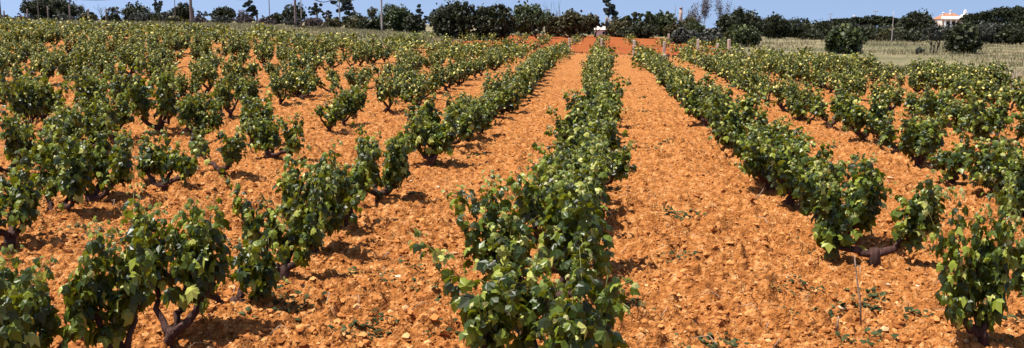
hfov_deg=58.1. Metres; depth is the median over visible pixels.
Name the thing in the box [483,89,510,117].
grapevine
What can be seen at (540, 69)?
grapevine
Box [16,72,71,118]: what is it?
grapevine
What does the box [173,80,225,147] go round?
grapevine
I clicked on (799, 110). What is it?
grapevine
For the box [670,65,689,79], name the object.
grapevine
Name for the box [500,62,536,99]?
grapevine
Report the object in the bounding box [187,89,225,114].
grapevine
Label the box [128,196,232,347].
grapevine
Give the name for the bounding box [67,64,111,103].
grapevine
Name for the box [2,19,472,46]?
verge grass
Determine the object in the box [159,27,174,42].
grapevine
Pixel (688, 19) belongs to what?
bush
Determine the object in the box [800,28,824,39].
bush
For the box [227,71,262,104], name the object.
grapevine
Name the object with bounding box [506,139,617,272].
grapevine
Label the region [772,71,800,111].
grapevine
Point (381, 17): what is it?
utility pole
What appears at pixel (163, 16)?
bush
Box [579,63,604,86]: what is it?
grapevine
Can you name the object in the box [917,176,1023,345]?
grapevine
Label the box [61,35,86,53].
grapevine
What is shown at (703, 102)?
grapevine
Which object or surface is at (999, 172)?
grapevine
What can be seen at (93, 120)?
grapevine
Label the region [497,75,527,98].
grapevine
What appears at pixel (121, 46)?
grapevine
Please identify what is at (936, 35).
fig tree
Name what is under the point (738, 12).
evergreen oak
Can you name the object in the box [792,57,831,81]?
grapevine
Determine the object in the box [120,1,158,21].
evergreen oak
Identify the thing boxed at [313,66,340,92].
grapevine
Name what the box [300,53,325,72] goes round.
grapevine
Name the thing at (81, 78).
grapevine
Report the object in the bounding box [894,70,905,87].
grapevine
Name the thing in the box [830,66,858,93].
grapevine
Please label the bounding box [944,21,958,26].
window
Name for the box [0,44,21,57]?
grapevine
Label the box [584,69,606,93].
grapevine
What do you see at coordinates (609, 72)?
grapevine
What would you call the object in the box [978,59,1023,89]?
grapevine
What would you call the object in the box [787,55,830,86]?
grapevine
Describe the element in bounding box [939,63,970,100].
grapevine
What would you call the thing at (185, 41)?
grapevine
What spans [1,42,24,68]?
grapevine
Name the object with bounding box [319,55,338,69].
grapevine
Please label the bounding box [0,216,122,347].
grapevine
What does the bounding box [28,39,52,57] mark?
grapevine
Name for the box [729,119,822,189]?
grapevine
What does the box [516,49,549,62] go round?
grapevine
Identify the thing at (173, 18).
scrub
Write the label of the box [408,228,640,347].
grapevine
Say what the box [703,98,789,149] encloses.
grapevine
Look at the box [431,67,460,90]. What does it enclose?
grapevine
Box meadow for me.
[59,19,1023,75]
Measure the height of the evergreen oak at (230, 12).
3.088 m
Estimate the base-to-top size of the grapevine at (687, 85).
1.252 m
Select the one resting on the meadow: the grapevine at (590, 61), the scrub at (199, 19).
the scrub at (199, 19)
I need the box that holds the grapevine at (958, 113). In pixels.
[942,98,986,128]
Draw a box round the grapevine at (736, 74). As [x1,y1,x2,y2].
[735,69,755,91]
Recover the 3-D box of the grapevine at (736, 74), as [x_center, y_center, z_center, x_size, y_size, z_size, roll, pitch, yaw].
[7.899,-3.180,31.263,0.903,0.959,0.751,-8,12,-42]
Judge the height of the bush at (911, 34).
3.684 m
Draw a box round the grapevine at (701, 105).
[693,92,739,127]
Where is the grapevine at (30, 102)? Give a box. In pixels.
[0,61,50,126]
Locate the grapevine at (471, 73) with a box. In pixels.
[462,57,476,80]
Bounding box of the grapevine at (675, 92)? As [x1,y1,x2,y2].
[671,75,682,101]
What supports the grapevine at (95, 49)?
on the vineyard soil at (626, 218)
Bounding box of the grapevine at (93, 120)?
[51,94,116,149]
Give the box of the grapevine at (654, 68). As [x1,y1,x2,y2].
[647,56,675,74]
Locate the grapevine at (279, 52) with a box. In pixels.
[275,44,293,63]
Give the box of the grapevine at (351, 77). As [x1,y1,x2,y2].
[343,65,367,87]
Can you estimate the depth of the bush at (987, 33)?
137.11 m
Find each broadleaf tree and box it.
[621,12,643,22]
[643,11,661,29]
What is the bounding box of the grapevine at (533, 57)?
[528,52,546,73]
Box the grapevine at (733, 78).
[729,70,741,89]
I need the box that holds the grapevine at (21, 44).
[8,36,28,51]
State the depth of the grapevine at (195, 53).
36.55 m
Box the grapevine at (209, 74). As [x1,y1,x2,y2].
[190,52,217,93]
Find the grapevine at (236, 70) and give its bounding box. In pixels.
[217,54,243,85]
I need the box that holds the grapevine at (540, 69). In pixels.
[521,56,544,85]
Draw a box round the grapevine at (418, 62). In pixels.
[400,50,423,71]
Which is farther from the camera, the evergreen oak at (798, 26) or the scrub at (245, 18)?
the evergreen oak at (798, 26)
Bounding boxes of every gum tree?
[152,0,162,12]
[242,0,258,22]
[308,2,322,17]
[319,10,332,25]
[330,0,355,14]
[415,4,431,31]
[602,0,622,25]
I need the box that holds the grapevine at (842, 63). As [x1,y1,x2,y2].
[826,54,852,73]
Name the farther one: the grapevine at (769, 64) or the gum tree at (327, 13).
the gum tree at (327, 13)
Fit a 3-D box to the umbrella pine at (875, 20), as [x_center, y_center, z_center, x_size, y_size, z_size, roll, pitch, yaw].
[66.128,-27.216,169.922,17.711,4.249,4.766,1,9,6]
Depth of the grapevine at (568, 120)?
15.01 m
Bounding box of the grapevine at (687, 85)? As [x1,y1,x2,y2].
[674,68,723,100]
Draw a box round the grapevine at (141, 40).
[127,34,144,48]
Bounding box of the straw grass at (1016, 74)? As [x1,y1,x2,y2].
[975,67,1023,88]
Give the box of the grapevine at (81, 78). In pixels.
[68,62,98,90]
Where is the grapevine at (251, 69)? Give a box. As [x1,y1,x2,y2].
[234,58,261,81]
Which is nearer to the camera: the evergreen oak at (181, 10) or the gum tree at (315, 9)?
the evergreen oak at (181, 10)
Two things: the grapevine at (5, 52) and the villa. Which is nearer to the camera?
the grapevine at (5, 52)
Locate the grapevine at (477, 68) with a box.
[469,57,482,77]
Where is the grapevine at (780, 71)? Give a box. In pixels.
[775,62,785,77]
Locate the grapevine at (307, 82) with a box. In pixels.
[278,68,319,99]
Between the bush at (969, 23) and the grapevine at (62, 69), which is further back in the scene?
the bush at (969, 23)
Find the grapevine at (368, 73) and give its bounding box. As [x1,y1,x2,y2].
[347,63,371,84]
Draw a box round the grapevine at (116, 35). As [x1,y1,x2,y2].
[106,31,124,44]
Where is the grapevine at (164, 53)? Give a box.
[146,44,173,64]
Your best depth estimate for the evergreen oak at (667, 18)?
117.18 m
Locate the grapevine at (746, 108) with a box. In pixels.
[705,80,770,148]
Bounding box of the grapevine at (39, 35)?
[23,23,48,44]
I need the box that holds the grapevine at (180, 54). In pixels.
[166,47,185,61]
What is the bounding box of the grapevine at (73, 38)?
[68,31,87,43]
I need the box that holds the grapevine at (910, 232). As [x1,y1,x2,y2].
[811,164,953,267]
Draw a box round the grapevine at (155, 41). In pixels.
[144,32,169,54]
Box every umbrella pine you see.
[827,15,898,26]
[959,5,1023,26]
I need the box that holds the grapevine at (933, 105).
[917,82,963,119]
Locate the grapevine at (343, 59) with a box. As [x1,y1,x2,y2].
[325,49,347,67]
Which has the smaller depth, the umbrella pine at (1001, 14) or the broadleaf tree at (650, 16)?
the broadleaf tree at (650, 16)
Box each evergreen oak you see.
[19,0,84,20]
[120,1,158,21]
[170,2,195,21]
[206,5,236,22]
[281,2,306,23]
[377,3,410,30]
[427,0,478,39]
[470,3,521,40]
[510,0,550,35]
[654,10,676,36]
[713,13,742,36]
[729,6,747,26]
[743,9,768,36]
[761,11,792,38]
[786,16,811,38]
[807,18,832,35]
[894,8,938,37]
[942,22,983,53]
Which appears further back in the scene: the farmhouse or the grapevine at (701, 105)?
the farmhouse
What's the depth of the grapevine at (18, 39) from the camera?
40.06 m
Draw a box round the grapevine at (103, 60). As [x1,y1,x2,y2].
[89,46,118,77]
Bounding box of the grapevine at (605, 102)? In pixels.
[577,91,622,115]
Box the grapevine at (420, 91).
[399,73,431,105]
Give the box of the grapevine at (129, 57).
[107,42,143,74]
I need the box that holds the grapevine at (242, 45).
[225,31,250,56]
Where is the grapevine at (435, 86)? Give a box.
[408,71,442,97]
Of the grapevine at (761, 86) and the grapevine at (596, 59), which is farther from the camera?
the grapevine at (596, 59)
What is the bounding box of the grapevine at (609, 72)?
[588,61,614,80]
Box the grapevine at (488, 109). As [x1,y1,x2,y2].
[458,94,496,133]
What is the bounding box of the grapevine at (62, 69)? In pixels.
[51,42,91,81]
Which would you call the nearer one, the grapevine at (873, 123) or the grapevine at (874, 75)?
the grapevine at (873, 123)
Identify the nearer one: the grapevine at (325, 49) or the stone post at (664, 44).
the grapevine at (325, 49)
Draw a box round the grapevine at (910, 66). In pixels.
[906,60,915,74]
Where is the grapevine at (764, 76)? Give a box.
[737,71,774,97]
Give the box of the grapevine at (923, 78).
[915,59,941,90]
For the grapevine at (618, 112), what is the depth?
17.41 m
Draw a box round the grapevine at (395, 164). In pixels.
[345,121,416,202]
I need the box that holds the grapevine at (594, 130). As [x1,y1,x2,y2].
[558,110,628,151]
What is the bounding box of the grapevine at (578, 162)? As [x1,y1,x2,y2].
[528,134,621,210]
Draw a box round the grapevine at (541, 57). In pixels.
[517,52,548,72]
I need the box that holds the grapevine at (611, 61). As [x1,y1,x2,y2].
[600,54,615,67]
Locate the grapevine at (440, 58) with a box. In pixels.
[428,52,445,64]
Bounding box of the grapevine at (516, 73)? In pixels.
[504,61,535,93]
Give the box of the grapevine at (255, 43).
[251,40,266,47]
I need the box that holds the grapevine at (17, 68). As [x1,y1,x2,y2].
[7,60,39,78]
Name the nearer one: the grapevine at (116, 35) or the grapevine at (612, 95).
the grapevine at (612, 95)
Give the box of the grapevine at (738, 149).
[723,122,774,161]
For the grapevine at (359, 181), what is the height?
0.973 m
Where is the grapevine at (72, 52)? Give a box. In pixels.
[51,42,78,67]
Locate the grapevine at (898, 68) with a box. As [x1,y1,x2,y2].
[892,63,907,74]
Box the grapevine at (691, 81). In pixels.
[676,78,708,102]
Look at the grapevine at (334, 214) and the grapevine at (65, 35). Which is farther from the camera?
the grapevine at (65, 35)
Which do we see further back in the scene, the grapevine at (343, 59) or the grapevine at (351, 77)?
the grapevine at (343, 59)
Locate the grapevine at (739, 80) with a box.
[736,76,755,92]
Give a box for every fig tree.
[822,23,867,53]
[914,24,946,54]
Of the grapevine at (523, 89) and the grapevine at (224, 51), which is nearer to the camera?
the grapevine at (523, 89)
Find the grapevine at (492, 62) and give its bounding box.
[483,51,504,72]
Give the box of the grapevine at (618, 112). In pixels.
[580,99,630,126]
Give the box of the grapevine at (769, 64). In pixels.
[760,53,785,75]
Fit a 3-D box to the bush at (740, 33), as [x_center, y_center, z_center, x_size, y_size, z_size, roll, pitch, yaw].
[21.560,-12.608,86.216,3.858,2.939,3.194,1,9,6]
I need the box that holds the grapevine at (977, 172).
[951,122,1023,192]
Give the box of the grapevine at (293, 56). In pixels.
[286,46,308,71]
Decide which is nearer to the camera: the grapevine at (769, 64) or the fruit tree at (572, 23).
the grapevine at (769, 64)
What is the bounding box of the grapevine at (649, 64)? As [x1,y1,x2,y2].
[643,50,667,71]
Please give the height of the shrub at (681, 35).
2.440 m
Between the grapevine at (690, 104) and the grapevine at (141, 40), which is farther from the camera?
the grapevine at (141, 40)
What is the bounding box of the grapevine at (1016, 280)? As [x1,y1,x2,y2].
[1009,224,1023,300]
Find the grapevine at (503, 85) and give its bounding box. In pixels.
[490,76,515,104]
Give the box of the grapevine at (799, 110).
[790,93,829,123]
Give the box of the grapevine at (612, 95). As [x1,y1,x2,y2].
[568,77,631,110]
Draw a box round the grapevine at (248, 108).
[239,83,279,146]
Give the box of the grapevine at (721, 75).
[704,56,740,82]
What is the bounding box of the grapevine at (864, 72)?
[852,65,868,81]
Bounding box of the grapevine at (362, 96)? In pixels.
[334,76,370,112]
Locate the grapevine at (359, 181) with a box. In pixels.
[307,145,374,228]
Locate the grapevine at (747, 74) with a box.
[737,62,779,89]
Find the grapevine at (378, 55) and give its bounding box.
[361,39,384,63]
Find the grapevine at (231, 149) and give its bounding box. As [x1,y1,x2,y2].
[188,123,250,174]
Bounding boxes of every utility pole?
[189,0,192,23]
[294,0,296,26]
[380,0,382,32]
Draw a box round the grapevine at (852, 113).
[840,82,897,141]
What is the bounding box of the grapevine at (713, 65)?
[709,54,722,76]
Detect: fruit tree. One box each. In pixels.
[519,13,551,38]
[544,13,562,36]
[557,8,594,37]
[584,12,596,34]
[584,16,605,36]
[606,16,629,36]
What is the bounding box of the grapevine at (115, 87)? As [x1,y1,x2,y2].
[99,72,133,102]
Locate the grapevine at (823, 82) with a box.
[817,70,840,92]
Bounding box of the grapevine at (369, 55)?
[365,43,372,63]
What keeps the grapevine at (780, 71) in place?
on the vineyard soil at (626, 218)
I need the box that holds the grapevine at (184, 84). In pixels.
[170,63,201,97]
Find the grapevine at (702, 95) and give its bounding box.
[688,85,718,121]
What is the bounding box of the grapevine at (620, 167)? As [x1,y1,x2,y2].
[544,123,636,184]
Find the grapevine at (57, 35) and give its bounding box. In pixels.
[43,25,66,44]
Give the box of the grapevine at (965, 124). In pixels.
[957,93,994,139]
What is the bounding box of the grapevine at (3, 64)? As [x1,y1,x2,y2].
[0,52,12,77]
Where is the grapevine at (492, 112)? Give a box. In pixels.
[474,94,494,115]
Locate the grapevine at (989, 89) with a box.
[974,77,1009,106]
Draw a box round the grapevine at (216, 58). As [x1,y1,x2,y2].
[199,50,220,67]
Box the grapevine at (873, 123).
[857,110,898,146]
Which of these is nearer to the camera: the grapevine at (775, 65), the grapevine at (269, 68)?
the grapevine at (269, 68)
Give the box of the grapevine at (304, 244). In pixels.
[220,175,326,279]
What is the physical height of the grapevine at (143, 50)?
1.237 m
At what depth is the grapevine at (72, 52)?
30.78 m
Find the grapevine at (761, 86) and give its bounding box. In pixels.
[752,80,779,100]
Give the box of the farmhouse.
[594,22,610,35]
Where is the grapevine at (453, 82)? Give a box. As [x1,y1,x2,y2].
[447,68,459,88]
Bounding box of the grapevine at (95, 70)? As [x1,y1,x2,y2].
[87,64,109,80]
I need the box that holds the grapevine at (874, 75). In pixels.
[866,66,886,83]
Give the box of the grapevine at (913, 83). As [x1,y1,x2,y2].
[907,68,925,93]
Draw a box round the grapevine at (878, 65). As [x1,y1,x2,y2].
[870,61,886,74]
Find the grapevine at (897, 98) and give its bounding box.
[881,80,907,110]
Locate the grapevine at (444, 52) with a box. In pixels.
[434,46,446,63]
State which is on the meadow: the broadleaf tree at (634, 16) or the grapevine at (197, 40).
the broadleaf tree at (634, 16)
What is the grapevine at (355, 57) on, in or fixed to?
on the vineyard soil at (626, 218)
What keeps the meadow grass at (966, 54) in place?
on the meadow
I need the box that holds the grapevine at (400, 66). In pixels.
[391,61,406,75]
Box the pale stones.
[1,82,918,347]
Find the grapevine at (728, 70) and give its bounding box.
[723,59,746,86]
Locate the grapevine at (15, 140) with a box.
[0,107,30,174]
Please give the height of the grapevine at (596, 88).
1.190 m
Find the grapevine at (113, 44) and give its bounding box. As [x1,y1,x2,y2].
[99,32,120,53]
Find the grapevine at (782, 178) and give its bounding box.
[757,132,836,207]
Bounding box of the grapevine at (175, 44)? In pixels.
[163,33,181,55]
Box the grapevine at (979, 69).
[970,63,995,83]
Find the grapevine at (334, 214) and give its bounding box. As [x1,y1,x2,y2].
[272,139,365,252]
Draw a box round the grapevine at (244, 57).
[227,50,250,64]
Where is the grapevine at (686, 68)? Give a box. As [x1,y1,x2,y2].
[665,64,690,91]
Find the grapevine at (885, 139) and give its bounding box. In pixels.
[876,114,928,152]
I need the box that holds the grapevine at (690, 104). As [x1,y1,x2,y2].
[672,81,721,126]
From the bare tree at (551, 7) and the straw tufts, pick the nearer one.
the straw tufts
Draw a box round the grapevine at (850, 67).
[843,57,866,74]
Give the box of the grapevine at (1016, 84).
[1011,76,1022,90]
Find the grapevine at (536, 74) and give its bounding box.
[515,58,539,86]
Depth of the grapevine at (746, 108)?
16.16 m
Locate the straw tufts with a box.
[406,33,456,42]
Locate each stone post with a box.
[663,41,665,52]
[727,39,730,50]
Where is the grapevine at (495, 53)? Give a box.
[482,47,502,58]
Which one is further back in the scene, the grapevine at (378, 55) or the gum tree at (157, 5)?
the gum tree at (157, 5)
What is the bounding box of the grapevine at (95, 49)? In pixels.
[81,38,109,60]
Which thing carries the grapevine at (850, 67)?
on the vineyard soil at (626, 218)
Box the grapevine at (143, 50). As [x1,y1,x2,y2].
[128,41,149,71]
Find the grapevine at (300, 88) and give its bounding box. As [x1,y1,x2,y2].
[279,56,314,95]
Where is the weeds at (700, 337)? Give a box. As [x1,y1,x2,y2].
[0,49,1023,347]
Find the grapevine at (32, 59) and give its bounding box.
[28,45,58,70]
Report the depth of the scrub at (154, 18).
118.10 m
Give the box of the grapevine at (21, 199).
[0,148,70,246]
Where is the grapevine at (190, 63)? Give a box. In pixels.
[187,55,213,71]
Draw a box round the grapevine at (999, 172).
[981,149,1023,216]
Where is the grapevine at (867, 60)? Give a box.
[862,52,878,71]
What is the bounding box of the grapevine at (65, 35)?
[61,30,78,43]
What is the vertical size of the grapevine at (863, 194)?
1.064 m
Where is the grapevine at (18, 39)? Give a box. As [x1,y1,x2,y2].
[0,25,23,44]
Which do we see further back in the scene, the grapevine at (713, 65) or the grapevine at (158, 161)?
the grapevine at (713, 65)
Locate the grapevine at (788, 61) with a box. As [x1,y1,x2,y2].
[781,54,803,79]
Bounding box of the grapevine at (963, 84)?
[953,70,985,103]
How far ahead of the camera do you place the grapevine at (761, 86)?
26.17 m
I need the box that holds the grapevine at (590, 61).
[579,56,601,77]
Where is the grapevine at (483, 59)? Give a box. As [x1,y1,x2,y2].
[473,54,495,69]
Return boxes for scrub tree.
[107,6,124,13]
[196,10,207,17]
[237,9,248,16]
[361,6,377,19]
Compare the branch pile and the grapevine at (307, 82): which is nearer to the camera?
the grapevine at (307, 82)
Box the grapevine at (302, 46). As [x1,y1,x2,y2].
[294,35,315,55]
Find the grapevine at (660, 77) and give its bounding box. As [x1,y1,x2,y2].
[652,59,680,87]
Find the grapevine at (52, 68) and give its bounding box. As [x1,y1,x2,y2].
[33,47,57,81]
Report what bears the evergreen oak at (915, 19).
on the meadow
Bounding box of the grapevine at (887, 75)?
[880,68,897,85]
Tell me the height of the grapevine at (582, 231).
1.184 m
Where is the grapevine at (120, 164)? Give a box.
[43,127,135,201]
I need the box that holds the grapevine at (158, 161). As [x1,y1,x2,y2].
[132,125,203,189]
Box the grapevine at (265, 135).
[241,110,311,158]
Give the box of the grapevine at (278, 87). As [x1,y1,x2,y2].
[269,66,291,104]
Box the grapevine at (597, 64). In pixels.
[587,62,607,78]
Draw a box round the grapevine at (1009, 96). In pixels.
[991,83,1022,111]
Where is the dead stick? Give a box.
[854,255,861,325]
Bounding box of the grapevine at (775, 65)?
[771,52,793,77]
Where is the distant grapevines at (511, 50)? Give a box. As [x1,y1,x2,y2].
[0,16,873,71]
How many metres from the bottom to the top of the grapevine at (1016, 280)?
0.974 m
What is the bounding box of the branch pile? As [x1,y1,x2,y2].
[287,17,328,28]
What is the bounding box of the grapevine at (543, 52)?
[530,48,560,62]
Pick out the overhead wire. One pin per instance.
(877, 27)
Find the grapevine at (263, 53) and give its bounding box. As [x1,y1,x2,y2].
[252,39,274,63]
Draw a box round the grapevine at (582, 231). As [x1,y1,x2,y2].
[441,163,614,299]
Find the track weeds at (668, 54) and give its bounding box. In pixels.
[531,51,678,57]
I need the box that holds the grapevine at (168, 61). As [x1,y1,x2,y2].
[156,53,181,72]
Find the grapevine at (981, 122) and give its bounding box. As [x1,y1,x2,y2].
[960,89,1023,142]
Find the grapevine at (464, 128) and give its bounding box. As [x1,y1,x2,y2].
[398,88,482,146]
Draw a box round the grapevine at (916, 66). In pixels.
[910,55,935,73]
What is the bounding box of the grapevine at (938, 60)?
[933,56,951,71]
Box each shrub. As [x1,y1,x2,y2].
[669,24,700,43]
[698,27,722,45]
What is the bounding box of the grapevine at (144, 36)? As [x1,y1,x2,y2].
[143,33,160,43]
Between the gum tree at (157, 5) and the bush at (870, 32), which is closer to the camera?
the gum tree at (157, 5)
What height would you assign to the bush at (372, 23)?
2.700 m
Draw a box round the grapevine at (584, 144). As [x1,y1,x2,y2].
[548,122,598,160]
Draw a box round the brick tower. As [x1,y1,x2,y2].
[679,7,682,22]
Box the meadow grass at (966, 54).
[725,36,1023,87]
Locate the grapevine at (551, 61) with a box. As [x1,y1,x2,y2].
[534,48,555,70]
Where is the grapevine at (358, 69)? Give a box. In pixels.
[355,65,374,82]
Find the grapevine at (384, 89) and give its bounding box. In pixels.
[372,66,397,112]
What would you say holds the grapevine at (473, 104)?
on the vineyard soil at (626, 218)
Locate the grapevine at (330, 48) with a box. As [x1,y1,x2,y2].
[317,44,335,55]
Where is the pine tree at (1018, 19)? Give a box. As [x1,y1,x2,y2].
[1012,14,1023,28]
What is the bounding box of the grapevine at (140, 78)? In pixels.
[130,73,159,97]
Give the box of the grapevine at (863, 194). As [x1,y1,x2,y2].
[787,152,896,240]
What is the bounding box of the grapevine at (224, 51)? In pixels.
[214,44,231,59]
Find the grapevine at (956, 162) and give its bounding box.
[927,142,972,183]
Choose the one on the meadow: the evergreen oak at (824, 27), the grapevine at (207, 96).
the evergreen oak at (824, 27)
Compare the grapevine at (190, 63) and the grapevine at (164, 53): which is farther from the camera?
the grapevine at (164, 53)
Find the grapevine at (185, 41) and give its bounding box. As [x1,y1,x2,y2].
[169,30,192,52]
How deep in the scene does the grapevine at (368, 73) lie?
28.95 m
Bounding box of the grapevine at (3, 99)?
[0,69,22,105]
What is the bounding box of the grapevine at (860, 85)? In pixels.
[847,69,870,99]
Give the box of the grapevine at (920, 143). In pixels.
[893,105,956,168]
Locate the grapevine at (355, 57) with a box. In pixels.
[340,50,363,66]
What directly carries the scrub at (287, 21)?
on the meadow
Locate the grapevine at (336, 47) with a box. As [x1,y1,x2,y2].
[326,39,341,51]
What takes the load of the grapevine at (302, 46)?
on the vineyard soil at (626, 218)
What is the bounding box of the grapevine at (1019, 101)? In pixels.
[1011,78,1023,113]
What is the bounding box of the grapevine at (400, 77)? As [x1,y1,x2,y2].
[390,62,427,101]
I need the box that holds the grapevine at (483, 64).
[474,57,488,75]
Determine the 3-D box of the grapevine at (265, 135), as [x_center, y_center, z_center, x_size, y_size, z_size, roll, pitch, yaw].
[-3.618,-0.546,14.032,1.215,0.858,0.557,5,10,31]
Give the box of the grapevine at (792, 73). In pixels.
[786,64,810,82]
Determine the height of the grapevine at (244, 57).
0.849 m
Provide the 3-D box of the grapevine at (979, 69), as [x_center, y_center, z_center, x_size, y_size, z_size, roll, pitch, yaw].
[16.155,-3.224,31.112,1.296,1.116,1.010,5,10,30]
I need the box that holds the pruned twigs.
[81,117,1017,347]
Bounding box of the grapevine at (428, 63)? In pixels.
[424,54,435,69]
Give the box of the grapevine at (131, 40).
[118,35,136,46]
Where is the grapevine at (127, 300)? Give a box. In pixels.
[58,182,159,347]
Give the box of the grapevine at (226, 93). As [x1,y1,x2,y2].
[213,76,246,117]
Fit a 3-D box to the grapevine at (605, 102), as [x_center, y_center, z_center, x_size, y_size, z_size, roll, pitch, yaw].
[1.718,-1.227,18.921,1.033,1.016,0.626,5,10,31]
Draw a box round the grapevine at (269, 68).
[262,57,283,77]
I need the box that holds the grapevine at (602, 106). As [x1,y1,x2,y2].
[561,88,615,130]
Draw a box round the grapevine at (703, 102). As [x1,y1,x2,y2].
[693,95,743,126]
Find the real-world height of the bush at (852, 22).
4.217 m
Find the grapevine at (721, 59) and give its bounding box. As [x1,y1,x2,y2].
[713,57,731,79]
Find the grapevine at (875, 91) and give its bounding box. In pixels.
[867,76,889,100]
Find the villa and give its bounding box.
[933,9,967,26]
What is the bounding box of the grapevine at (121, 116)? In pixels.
[66,79,136,139]
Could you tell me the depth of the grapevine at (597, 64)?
30.79 m
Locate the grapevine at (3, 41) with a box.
[0,32,15,48]
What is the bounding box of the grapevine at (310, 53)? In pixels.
[305,45,323,69]
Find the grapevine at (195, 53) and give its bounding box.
[188,36,213,60]
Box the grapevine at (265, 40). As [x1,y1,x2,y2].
[253,35,272,47]
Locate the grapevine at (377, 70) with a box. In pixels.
[369,60,395,79]
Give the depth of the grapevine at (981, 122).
16.68 m
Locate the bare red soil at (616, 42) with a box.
[425,34,724,55]
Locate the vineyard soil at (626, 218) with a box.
[0,30,1023,347]
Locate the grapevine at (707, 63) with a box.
[700,52,714,72]
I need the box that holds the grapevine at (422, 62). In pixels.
[419,53,425,68]
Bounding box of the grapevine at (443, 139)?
[404,103,468,166]
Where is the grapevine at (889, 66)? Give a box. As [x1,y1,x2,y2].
[885,61,893,72]
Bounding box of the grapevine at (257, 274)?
[207,216,293,306]
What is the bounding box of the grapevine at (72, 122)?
[2,97,83,165]
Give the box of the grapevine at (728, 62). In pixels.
[715,55,746,79]
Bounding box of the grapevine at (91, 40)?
[77,31,102,50]
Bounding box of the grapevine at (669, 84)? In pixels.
[665,70,693,101]
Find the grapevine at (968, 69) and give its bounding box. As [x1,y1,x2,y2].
[953,59,978,83]
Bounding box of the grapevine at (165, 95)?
[115,58,181,129]
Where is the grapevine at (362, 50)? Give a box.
[350,38,368,65]
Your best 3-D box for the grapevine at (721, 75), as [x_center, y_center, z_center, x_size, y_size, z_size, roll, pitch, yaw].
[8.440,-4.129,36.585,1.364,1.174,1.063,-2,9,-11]
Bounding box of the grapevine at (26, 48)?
[11,38,35,63]
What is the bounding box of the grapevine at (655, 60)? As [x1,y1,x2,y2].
[645,56,665,66]
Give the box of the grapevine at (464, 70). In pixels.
[447,55,471,86]
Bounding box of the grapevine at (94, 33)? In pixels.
[89,27,109,43]
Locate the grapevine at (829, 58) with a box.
[821,52,844,72]
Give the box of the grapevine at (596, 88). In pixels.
[582,74,624,97]
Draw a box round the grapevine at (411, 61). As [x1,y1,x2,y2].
[394,52,416,75]
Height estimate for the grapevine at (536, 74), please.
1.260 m
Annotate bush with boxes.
[86,10,98,19]
[158,10,172,21]
[266,12,283,23]
[341,12,368,27]
[355,14,384,29]
[402,12,426,32]
[616,18,660,38]
[662,20,687,37]
[681,15,701,22]
[684,20,705,32]
[721,23,761,46]
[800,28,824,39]
[838,20,863,27]
[857,21,890,41]
[874,26,901,40]
[886,25,927,42]
[928,24,948,40]
[935,25,952,40]
[954,20,976,28]
[970,19,1004,43]
[991,18,1023,44]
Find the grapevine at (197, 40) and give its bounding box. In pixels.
[191,33,212,50]
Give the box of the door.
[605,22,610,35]
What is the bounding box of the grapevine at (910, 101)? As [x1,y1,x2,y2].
[901,90,938,115]
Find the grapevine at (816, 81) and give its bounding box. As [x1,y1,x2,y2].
[811,66,827,88]
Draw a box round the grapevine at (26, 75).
[9,63,46,90]
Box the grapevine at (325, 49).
[307,36,328,55]
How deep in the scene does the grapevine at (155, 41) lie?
37.56 m
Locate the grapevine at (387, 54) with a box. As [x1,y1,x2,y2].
[381,43,392,61]
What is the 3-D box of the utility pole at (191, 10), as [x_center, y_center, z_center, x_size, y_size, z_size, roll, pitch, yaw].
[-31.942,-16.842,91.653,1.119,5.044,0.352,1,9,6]
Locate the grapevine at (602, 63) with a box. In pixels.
[583,53,607,67]
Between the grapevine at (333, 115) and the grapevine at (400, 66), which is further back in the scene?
the grapevine at (400, 66)
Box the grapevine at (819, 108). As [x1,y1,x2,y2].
[810,83,847,128]
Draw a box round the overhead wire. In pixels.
[856,25,892,27]
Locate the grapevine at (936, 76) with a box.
[927,60,977,96]
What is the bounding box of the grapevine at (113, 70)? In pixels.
[103,58,127,80]
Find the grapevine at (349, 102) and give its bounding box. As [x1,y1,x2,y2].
[329,79,362,124]
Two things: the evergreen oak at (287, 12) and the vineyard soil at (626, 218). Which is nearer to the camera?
the vineyard soil at (626, 218)
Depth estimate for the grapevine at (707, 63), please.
43.16 m
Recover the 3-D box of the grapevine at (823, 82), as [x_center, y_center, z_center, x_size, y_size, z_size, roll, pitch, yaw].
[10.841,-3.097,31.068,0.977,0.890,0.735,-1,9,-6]
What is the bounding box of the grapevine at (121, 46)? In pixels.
[114,40,134,52]
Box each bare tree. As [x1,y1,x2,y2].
[542,1,560,14]
[686,5,703,22]
[693,0,711,24]
[714,0,734,19]
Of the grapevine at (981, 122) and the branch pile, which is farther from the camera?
the branch pile
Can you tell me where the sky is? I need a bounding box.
[0,0,1023,28]
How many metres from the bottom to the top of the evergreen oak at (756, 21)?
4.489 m
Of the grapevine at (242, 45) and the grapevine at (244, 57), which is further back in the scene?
the grapevine at (242, 45)
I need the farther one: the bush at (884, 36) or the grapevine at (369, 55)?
the bush at (884, 36)
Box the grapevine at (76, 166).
[30,127,95,210]
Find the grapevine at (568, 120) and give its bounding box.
[545,104,620,148]
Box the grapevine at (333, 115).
[311,98,346,131]
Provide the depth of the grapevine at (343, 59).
36.85 m
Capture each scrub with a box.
[14,13,33,20]
[30,14,53,20]
[52,12,74,21]
[74,12,96,20]
[100,12,122,21]
[128,10,147,21]
[149,12,160,22]
[165,14,186,22]
[187,16,209,22]
[211,14,231,22]
[232,13,255,23]
[258,15,277,24]
[280,16,303,25]
[304,17,322,26]
[323,16,343,27]
[345,17,359,28]
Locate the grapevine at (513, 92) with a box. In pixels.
[479,67,523,113]
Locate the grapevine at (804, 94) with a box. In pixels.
[780,75,818,119]
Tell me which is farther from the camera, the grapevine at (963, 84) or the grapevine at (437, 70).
the grapevine at (437, 70)
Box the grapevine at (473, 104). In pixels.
[442,91,488,140]
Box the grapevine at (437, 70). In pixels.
[421,60,449,91]
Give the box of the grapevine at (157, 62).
[137,49,167,80]
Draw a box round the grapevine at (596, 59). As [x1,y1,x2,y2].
[587,55,608,65]

